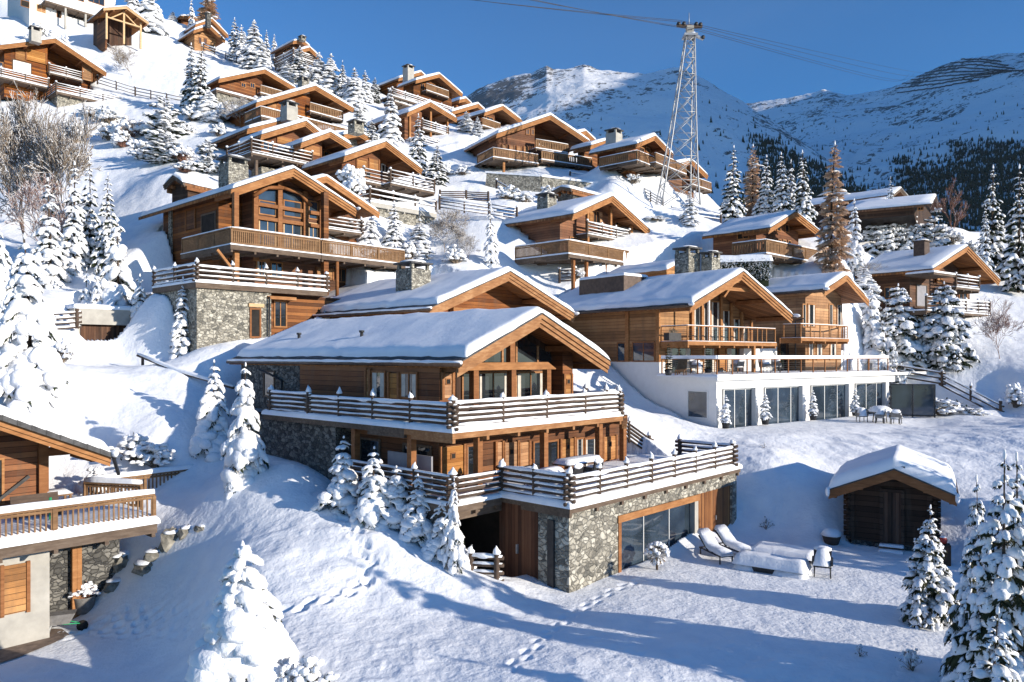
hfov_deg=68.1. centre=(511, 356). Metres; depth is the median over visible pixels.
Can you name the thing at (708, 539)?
sun lounger
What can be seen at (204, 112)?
spruce
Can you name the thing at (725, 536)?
sun lounger
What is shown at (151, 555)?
boulder
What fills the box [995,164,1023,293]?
spruce
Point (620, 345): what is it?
window
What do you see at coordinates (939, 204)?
bare tree
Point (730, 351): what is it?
terrace door
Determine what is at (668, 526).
patio window
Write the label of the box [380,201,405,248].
spruce
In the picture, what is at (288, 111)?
wooden chalet
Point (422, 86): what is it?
window
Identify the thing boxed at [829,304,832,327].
window
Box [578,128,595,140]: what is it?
wooden chalet
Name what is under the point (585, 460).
dining table
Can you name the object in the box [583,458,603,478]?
garden chair
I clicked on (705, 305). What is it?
balcony window
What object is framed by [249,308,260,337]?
side door
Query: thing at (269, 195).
gable window
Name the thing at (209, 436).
spruce
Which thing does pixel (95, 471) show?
shrub
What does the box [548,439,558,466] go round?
window
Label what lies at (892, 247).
pine tree
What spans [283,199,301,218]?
window
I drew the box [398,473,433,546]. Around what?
spruce
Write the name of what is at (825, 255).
larch
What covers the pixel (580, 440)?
window
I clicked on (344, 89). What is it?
spruce
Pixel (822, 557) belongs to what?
garden chair
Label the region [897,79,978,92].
avalanche barrier
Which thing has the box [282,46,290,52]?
window
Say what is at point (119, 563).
boulder
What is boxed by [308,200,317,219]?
window
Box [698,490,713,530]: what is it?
door
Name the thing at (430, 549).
spruce
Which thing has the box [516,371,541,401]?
window
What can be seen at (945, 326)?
spruce
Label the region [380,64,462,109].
wooden chalet
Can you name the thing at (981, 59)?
avalanche barrier
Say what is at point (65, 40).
shrub
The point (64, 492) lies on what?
garden table
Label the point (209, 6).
larch
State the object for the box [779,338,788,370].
terrace door
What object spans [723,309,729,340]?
balcony window
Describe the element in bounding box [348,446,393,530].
spruce
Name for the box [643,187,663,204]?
fence
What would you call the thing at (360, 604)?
snow ground
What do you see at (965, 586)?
spruce
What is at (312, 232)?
balcony window
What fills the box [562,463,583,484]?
garden chair
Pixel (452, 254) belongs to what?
shrub
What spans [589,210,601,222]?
window
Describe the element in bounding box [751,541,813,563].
garden table
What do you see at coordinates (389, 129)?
spruce
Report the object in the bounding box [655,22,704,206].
cable tower
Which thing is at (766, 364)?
garden chair
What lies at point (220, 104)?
shrub
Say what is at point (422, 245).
spruce
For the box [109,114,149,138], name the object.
shrub
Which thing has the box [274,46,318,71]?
wooden chalet
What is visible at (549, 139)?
wooden chalet
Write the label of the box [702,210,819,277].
wooden chalet
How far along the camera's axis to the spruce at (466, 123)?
103.58 m
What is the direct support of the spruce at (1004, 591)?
on the snow ground
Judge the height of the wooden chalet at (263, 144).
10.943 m
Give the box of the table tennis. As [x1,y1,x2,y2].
[388,451,432,489]
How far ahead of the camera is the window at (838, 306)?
62.15 m
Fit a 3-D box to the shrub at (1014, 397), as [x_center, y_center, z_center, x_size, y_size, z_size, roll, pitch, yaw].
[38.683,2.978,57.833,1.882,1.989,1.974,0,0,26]
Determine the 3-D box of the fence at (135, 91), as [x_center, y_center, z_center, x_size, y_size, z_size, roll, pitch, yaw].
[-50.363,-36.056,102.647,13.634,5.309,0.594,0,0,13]
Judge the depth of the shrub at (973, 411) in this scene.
55.64 m
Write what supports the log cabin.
on the snow ground
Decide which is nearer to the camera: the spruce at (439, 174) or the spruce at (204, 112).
the spruce at (439, 174)
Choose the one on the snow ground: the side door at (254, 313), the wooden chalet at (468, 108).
the wooden chalet at (468, 108)
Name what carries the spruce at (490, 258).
on the snow ground
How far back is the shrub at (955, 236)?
92.42 m
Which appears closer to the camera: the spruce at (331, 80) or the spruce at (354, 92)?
the spruce at (354, 92)
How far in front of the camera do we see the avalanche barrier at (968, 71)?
2898.13 m
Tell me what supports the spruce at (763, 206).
on the snow ground
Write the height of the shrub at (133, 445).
1.434 m
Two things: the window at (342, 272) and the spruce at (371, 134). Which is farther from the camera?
the spruce at (371, 134)
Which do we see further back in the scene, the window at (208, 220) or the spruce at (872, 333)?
the spruce at (872, 333)
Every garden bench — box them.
[10,491,60,519]
[540,466,564,482]
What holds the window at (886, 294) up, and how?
in the wooden chalet at (921, 271)
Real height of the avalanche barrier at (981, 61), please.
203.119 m
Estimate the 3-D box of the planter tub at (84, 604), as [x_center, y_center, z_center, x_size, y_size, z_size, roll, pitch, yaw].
[-17.200,9.667,30.409,1.187,1.221,1.098,0,0,-37]
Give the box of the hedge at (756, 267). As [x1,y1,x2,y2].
[714,254,772,286]
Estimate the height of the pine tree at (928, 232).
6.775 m
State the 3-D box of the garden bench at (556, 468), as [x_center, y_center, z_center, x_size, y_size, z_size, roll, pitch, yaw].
[1.617,4.946,31.488,0.740,0.671,1.240,0,0,43]
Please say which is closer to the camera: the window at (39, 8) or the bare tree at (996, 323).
the bare tree at (996, 323)
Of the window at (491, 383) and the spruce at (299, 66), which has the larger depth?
the spruce at (299, 66)
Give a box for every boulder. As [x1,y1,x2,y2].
[103,578,120,592]
[112,550,128,572]
[131,559,152,576]
[143,547,159,562]
[158,527,177,552]
[177,524,190,539]
[194,524,204,531]
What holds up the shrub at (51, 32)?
on the snow ground
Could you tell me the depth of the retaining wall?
83.77 m
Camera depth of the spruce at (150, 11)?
131.17 m
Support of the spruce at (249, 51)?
on the snow ground
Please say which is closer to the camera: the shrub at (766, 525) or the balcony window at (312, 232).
the shrub at (766, 525)
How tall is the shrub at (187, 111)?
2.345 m
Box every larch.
[194,0,220,25]
[742,144,762,216]
[813,141,856,272]
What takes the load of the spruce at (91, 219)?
on the snow ground
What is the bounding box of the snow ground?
[0,0,1023,681]
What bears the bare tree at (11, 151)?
on the snow ground
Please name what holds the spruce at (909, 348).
on the snow ground
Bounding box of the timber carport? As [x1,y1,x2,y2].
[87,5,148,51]
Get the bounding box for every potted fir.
[719,395,731,428]
[759,393,771,424]
[807,392,818,419]
[849,388,859,415]
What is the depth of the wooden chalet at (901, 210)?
85.51 m
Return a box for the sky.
[116,0,1023,102]
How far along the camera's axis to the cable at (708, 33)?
83.00 m
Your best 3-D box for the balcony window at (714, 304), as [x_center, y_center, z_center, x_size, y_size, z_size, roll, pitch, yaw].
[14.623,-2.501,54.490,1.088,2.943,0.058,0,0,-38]
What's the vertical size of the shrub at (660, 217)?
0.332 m
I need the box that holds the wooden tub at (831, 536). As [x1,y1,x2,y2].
[821,528,840,545]
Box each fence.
[41,304,81,329]
[97,74,183,99]
[203,42,237,62]
[438,194,517,217]
[439,189,488,201]
[465,545,503,580]
[495,178,520,199]
[558,266,576,282]
[569,170,584,175]
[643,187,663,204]
[659,205,721,222]
[894,363,1004,411]
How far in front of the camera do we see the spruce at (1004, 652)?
15.29 m
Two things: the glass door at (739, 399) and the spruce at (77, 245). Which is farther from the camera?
the spruce at (77, 245)
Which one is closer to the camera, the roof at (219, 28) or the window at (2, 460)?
the window at (2, 460)
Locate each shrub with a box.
[23,22,55,38]
[51,337,78,362]
[57,35,69,44]
[57,121,91,142]
[77,106,95,116]
[78,467,106,494]
[89,106,123,122]
[95,122,113,140]
[108,432,149,461]
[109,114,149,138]
[109,130,137,147]
[126,139,151,159]
[129,443,175,467]
[133,120,153,135]
[156,271,176,282]
[167,142,198,161]
[170,160,199,172]
[176,123,197,134]
[181,104,200,120]
[205,122,227,136]
[211,101,230,122]
[278,664,297,681]
[291,655,339,681]
[335,164,367,196]
[403,241,419,259]
[441,244,467,262]
[443,162,455,175]
[453,165,472,174]
[496,184,519,199]
[514,191,534,201]
[540,185,554,197]
[567,269,584,278]
[626,174,642,183]
[643,541,669,569]
[645,215,670,219]
[759,516,773,529]
[855,644,867,656]
[895,648,923,670]
[936,398,969,415]
[940,228,965,244]
[959,240,979,252]
[959,407,991,415]
[1004,382,1023,407]
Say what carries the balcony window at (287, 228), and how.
in the wooden chalet at (254, 257)
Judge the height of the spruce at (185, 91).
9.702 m
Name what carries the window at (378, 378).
in the wooden chalet at (484, 408)
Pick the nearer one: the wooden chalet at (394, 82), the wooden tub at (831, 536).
the wooden tub at (831, 536)
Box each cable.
[475,0,936,72]
[492,2,930,76]
[531,0,912,79]
[536,0,903,80]
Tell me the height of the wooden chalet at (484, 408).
12.804 m
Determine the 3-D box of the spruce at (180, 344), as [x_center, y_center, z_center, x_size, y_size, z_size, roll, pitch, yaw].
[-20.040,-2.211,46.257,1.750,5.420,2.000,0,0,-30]
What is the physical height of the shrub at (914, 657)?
0.596 m
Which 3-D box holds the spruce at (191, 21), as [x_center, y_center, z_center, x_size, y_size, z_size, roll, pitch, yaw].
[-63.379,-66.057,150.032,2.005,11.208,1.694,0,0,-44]
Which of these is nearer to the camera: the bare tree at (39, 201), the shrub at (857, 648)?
the shrub at (857, 648)
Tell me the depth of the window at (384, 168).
75.93 m
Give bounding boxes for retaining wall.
[485,171,593,191]
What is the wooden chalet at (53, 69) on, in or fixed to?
on the snow ground
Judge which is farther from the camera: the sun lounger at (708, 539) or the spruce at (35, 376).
the spruce at (35, 376)
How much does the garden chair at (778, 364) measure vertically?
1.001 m
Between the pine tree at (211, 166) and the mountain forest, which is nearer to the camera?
the pine tree at (211, 166)
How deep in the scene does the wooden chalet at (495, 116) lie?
108.25 m
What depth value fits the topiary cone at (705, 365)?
51.88 m
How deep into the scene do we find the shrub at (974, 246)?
89.76 m
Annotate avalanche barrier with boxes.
[895,75,990,88]
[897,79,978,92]
[902,72,999,83]
[912,71,1011,79]
[918,70,1022,76]
[926,67,1019,72]
[939,64,1014,68]
[950,61,1008,65]
[961,58,1001,61]
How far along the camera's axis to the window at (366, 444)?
32.82 m
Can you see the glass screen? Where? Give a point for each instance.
(912, 400)
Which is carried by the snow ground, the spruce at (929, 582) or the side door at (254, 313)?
the spruce at (929, 582)
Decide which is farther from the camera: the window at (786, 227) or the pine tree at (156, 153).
the pine tree at (156, 153)
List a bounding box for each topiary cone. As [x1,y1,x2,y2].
[664,343,672,374]
[703,348,711,372]
[776,347,784,369]
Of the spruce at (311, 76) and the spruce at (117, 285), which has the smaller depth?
the spruce at (117, 285)
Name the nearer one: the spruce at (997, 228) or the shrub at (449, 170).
the spruce at (997, 228)
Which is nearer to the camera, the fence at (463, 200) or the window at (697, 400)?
the window at (697, 400)
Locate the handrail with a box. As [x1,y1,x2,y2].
[136,353,234,388]
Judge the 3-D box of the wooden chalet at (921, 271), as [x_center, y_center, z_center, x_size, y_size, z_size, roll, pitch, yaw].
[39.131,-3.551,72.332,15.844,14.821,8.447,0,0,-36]
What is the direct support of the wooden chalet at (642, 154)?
on the snow ground
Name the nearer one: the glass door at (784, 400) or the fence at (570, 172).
the glass door at (784, 400)
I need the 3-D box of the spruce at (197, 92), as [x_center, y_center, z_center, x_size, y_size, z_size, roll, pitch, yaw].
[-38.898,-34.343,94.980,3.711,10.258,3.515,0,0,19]
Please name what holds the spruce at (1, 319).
on the snow ground
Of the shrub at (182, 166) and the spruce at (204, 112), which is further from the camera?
the spruce at (204, 112)
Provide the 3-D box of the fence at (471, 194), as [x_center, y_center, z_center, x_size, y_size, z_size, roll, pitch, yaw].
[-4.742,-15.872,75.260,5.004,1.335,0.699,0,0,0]
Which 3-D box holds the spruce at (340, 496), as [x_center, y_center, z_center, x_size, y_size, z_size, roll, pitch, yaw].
[-6.712,5.087,30.116,2.272,3.867,2.243,0,0,39]
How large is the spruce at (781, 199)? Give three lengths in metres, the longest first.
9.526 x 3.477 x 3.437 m
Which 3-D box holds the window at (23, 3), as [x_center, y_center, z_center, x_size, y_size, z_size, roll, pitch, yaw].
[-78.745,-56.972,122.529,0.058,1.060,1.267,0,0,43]
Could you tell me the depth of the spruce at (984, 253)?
79.71 m
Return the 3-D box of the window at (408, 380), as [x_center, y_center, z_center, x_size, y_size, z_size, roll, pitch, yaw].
[-4.222,1.198,30.974,1.118,1.123,0.058,0,0,43]
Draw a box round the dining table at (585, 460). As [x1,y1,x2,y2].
[552,454,603,467]
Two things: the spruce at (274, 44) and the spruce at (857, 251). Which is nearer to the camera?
the spruce at (857, 251)
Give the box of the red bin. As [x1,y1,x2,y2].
[939,536,950,565]
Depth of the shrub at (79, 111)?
95.17 m
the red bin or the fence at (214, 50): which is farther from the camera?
the fence at (214, 50)
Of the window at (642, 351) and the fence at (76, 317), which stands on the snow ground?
the fence at (76, 317)
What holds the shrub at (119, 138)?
on the snow ground
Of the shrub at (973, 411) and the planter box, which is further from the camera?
the shrub at (973, 411)
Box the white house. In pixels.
[8,0,115,29]
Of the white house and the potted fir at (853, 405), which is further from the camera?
the white house
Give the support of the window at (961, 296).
in the wooden chalet at (921, 271)
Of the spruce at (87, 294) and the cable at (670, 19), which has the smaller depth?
the spruce at (87, 294)
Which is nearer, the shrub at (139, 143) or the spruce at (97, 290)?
the spruce at (97, 290)
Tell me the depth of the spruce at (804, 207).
82.68 m
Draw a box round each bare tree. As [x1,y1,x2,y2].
[0,81,72,242]
[0,171,84,240]
[18,100,104,241]
[106,43,137,76]
[218,94,248,122]
[426,206,470,252]
[457,234,480,258]
[848,261,887,274]
[935,177,969,228]
[970,297,1023,358]
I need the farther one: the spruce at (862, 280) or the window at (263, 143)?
the window at (263, 143)
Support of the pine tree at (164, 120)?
on the snow ground
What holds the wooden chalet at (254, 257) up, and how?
on the snow ground
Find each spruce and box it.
[0,225,12,322]
[0,232,71,420]
[0,300,11,373]
[30,177,72,288]
[59,161,89,276]
[76,156,100,268]
[79,267,91,303]
[90,172,123,278]
[90,217,136,305]
[90,269,101,303]
[125,0,147,32]
[130,274,146,318]
[135,0,171,36]
[167,12,177,21]
[167,276,190,359]
[178,43,195,114]
[184,540,298,681]
[188,0,194,26]
[188,42,211,106]
[189,360,229,461]
[191,90,229,122]
[220,362,269,499]
[226,17,238,60]
[233,25,247,63]
[237,20,263,68]
[253,40,271,68]
[264,30,272,68]
[271,35,277,60]
[277,61,297,83]
[290,46,309,78]
[308,72,316,82]
[309,52,327,88]
[309,436,360,518]
[319,53,339,93]
[335,60,346,98]
[338,77,349,99]
[343,68,370,112]
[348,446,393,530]
[353,104,367,132]
[356,217,384,256]
[360,70,374,104]
[365,117,378,142]
[370,79,381,103]
[377,88,404,146]
[379,465,408,531]
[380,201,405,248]
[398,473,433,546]
[404,218,435,259]
[408,113,429,177]
[420,490,476,569]
[425,144,450,186]
[440,479,463,576]
[455,111,474,131]
[470,117,484,136]
[483,199,499,267]
[678,191,700,225]
[717,145,747,222]
[751,155,775,215]
[771,152,793,212]
[784,162,796,209]
[794,150,818,223]
[845,198,865,277]
[854,265,887,309]
[860,286,888,369]
[879,283,928,370]
[886,176,893,198]
[897,504,959,631]
[915,281,979,372]
[939,473,998,676]
[940,448,1023,681]
[963,606,1021,681]
[977,165,1009,274]
[977,204,995,270]
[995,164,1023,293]
[996,451,1023,648]
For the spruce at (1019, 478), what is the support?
on the snow ground
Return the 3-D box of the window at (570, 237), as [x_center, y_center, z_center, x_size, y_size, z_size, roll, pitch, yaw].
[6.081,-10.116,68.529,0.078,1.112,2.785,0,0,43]
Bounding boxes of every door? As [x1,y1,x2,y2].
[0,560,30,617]
[80,324,125,340]
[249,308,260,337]
[499,502,537,578]
[666,348,691,372]
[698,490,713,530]
[703,348,714,371]
[714,486,729,531]
[723,388,751,427]
[727,348,738,371]
[764,386,798,423]
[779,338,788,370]
[808,344,813,359]
[811,384,845,419]
[816,344,822,359]
[829,344,836,359]
[855,382,882,413]
[880,488,904,544]
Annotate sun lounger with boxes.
[697,528,733,564]
[714,524,751,551]
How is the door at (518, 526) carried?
in the wooden chalet at (484, 408)
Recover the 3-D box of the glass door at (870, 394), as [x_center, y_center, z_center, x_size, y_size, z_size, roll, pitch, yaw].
[28.317,3.440,59.756,4.877,2.743,0.078,0,0,-38]
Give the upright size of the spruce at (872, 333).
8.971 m
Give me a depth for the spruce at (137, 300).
49.31 m
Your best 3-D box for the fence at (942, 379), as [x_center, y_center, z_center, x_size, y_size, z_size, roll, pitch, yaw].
[34.796,2.597,60.766,0.373,4.411,8.132,0,0,-44]
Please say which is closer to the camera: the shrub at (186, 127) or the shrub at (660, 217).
the shrub at (660, 217)
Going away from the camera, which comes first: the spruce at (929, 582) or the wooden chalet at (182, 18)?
the spruce at (929, 582)
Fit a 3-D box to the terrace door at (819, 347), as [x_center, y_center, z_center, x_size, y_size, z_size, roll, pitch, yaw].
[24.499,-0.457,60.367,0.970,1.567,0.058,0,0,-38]
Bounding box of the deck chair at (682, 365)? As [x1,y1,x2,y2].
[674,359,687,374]
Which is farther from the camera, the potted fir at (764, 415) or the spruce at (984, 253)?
the spruce at (984, 253)
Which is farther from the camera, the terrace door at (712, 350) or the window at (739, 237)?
the window at (739, 237)
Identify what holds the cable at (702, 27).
attached to the cable tower
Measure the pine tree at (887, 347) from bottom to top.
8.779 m
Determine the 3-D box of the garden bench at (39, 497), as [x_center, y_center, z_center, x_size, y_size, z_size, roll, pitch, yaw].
[-18.018,5.743,28.736,0.694,0.956,1.600,0,0,43]
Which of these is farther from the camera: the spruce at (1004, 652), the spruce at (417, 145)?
the spruce at (417, 145)
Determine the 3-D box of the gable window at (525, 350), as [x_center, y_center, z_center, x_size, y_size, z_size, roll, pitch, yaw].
[0.219,-0.447,34.112,0.086,1.586,4.907,0,0,43]
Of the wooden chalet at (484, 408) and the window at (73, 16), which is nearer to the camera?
the wooden chalet at (484, 408)
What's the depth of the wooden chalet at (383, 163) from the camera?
71.66 m
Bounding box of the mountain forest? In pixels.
[591,96,1023,231]
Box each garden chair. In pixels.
[522,466,542,486]
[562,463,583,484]
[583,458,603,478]
[689,360,702,373]
[730,360,744,372]
[758,360,770,372]
[771,359,781,371]
[812,545,832,578]
[855,407,868,421]
[875,409,886,422]
[889,410,900,423]
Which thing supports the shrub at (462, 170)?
on the snow ground
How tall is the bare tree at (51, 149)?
12.070 m
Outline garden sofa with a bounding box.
[732,550,811,579]
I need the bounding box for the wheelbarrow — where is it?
[50,609,87,630]
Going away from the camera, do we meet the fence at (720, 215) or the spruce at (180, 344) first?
the spruce at (180, 344)
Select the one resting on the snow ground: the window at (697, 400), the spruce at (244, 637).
the spruce at (244, 637)
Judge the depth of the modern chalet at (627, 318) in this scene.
54.01 m
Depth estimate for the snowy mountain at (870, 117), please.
2572.82 m
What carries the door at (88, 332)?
in the garage
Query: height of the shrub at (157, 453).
1.223 m
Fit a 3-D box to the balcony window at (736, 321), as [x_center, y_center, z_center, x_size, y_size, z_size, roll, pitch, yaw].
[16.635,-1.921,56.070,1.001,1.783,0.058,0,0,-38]
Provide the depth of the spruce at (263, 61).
122.52 m
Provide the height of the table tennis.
1.500 m
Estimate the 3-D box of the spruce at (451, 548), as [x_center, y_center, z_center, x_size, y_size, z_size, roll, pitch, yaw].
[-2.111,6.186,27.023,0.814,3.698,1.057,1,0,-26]
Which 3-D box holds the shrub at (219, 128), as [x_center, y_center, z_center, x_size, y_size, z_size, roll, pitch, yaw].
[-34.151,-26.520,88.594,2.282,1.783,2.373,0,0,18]
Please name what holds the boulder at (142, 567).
on the snow ground
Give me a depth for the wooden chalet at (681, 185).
101.86 m
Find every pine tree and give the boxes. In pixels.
[133,133,185,164]
[138,96,192,140]
[186,139,218,173]
[860,224,893,257]
[872,307,906,399]
[877,223,903,251]
[889,352,900,407]
[892,223,912,250]
[901,216,921,245]
[918,207,953,247]
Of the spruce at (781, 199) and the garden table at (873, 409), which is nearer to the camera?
the garden table at (873, 409)
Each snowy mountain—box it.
[467,64,959,227]
[746,52,1023,231]
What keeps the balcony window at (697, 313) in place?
in the modern chalet at (627, 318)
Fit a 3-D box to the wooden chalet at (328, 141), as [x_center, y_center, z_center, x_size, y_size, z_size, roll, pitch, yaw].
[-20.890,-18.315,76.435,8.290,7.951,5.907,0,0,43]
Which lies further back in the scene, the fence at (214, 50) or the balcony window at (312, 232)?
the fence at (214, 50)
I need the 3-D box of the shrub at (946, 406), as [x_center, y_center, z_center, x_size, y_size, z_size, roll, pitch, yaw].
[32.258,3.755,57.208,3.874,1.424,3.908,0,0,-35]
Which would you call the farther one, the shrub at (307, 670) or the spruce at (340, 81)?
the spruce at (340, 81)
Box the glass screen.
[890,384,935,417]
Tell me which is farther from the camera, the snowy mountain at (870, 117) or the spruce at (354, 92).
the snowy mountain at (870, 117)
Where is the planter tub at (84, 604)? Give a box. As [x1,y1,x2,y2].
[68,581,100,614]
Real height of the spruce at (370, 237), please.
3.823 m
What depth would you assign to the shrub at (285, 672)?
19.81 m
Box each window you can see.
[0,457,4,504]
[12,59,31,75]
[20,0,29,7]
[36,4,45,13]
[57,10,61,17]
[68,14,83,20]
[88,0,104,5]
[201,211,215,232]
[256,261,266,278]
[259,189,275,201]
[259,199,276,216]
[259,220,276,245]
[262,140,273,149]
[263,370,274,396]
[270,261,282,279]
[274,300,286,327]
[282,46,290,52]
[283,190,301,201]
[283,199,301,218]
[283,223,301,248]
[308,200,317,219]
[308,222,317,239]
[339,268,345,282]
[360,437,380,467]
[371,370,385,397]
[381,163,388,172]
[400,372,417,399]
[402,443,431,455]
[420,83,424,90]
[461,372,468,399]
[466,444,472,474]
[479,371,506,398]
[483,337,550,362]
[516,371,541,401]
[533,440,539,468]
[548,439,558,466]
[569,236,584,248]
[576,437,583,455]
[584,437,594,454]
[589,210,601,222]
[617,342,624,361]
[622,503,689,568]
[632,341,654,361]
[687,390,707,418]
[694,306,700,340]
[704,303,706,340]
[711,301,718,340]
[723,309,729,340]
[733,318,739,339]
[737,234,749,239]
[743,326,749,341]
[784,224,788,232]
[802,304,806,327]
[807,303,815,327]
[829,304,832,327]
[836,304,841,327]
[884,286,894,298]
[916,284,926,306]
[959,294,967,298]
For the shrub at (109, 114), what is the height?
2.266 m
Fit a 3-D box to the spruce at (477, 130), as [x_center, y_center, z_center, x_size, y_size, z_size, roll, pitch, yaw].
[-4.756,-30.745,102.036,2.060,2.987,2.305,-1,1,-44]
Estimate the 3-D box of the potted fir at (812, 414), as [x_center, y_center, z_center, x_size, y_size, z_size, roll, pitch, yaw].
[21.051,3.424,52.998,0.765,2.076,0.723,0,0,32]
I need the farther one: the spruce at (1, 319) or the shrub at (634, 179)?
the shrub at (634, 179)
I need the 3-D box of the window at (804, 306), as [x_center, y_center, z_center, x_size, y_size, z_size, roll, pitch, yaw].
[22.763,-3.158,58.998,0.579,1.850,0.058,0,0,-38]
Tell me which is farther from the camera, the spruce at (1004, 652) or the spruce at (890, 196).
the spruce at (890, 196)
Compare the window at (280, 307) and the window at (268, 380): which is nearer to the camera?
the window at (268, 380)
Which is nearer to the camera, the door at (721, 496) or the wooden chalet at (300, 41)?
the door at (721, 496)
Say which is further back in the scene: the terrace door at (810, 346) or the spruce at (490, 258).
the spruce at (490, 258)
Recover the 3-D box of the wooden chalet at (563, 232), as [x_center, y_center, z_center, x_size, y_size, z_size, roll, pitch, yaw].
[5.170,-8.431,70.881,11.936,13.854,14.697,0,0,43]
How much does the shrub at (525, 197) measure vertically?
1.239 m
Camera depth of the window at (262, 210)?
54.01 m
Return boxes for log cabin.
[825,444,959,553]
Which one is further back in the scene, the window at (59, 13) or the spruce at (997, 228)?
the window at (59, 13)
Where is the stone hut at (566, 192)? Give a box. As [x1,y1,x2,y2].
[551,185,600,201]
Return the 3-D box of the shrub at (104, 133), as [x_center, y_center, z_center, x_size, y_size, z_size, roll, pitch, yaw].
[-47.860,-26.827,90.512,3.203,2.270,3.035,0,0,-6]
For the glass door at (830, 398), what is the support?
in the modern chalet at (627, 318)
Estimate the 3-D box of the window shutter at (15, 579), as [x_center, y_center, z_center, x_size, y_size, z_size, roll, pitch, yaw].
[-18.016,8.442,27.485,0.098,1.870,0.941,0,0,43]
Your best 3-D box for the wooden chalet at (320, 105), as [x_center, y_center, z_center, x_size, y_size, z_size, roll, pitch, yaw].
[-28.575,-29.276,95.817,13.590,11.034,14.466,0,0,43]
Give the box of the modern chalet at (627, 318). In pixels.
[557,245,930,427]
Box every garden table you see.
[49,488,72,498]
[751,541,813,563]
[868,406,891,422]
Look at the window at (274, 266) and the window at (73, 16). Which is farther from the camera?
the window at (73, 16)
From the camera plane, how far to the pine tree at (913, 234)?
87.33 m
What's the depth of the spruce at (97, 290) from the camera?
50.01 m
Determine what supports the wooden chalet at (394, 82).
on the snow ground
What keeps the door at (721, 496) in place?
in the wooden chalet at (484, 408)
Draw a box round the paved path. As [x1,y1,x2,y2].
[0,629,68,662]
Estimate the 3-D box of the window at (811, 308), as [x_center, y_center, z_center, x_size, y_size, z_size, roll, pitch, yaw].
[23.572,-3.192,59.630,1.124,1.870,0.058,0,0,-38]
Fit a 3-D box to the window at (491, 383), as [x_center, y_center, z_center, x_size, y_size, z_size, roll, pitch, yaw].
[-0.810,1.357,33.011,0.058,1.393,1.976,0,0,43]
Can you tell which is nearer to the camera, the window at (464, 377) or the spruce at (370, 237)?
the window at (464, 377)
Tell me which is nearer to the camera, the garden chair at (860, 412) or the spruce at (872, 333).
the garden chair at (860, 412)
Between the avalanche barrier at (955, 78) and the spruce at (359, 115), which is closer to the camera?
the spruce at (359, 115)
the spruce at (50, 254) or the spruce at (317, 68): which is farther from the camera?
the spruce at (317, 68)
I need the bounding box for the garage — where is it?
[65,303,131,340]
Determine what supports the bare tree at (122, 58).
on the snow ground
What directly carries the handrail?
on the snow ground
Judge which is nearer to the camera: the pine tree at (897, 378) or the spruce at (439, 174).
the pine tree at (897, 378)
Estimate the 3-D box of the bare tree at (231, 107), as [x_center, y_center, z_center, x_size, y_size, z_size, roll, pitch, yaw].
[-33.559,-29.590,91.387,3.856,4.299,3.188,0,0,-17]
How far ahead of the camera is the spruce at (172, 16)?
149.59 m
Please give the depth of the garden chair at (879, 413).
51.21 m
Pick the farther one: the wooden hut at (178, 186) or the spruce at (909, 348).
the spruce at (909, 348)
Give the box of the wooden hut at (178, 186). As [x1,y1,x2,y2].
[163,172,217,202]
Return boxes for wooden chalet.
[0,25,125,107]
[0,404,193,648]
[138,154,405,351]
[176,14,198,25]
[177,12,224,51]
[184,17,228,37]
[203,67,295,104]
[207,100,299,153]
[223,76,353,130]
[225,118,321,176]
[226,306,742,592]
[270,35,310,62]
[273,128,351,174]
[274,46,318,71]
[300,138,436,225]
[312,259,578,322]
[338,118,370,146]
[366,100,457,146]
[377,70,425,95]
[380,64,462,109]
[448,102,484,116]
[450,104,522,128]
[452,96,471,107]
[463,112,591,171]
[502,192,649,289]
[569,138,605,171]
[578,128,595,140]
[588,127,686,179]
[667,158,711,197]
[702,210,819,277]
[809,186,907,227]
[845,193,940,232]
[846,197,887,206]
[854,239,1000,337]
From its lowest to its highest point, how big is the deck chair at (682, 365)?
1.014 m
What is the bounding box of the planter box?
[664,328,680,340]
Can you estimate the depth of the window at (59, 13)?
126.23 m
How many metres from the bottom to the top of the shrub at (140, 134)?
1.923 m
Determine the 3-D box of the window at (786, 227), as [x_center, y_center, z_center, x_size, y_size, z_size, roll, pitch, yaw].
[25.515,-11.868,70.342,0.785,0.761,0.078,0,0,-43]
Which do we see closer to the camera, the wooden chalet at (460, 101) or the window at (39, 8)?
the window at (39, 8)
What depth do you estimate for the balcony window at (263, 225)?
53.96 m
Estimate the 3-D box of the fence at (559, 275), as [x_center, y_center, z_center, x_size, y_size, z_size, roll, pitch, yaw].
[4.676,-6.906,64.003,1.645,1.459,0.265,0,0,0]
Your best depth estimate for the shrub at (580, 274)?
63.85 m
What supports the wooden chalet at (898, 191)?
on the snow ground

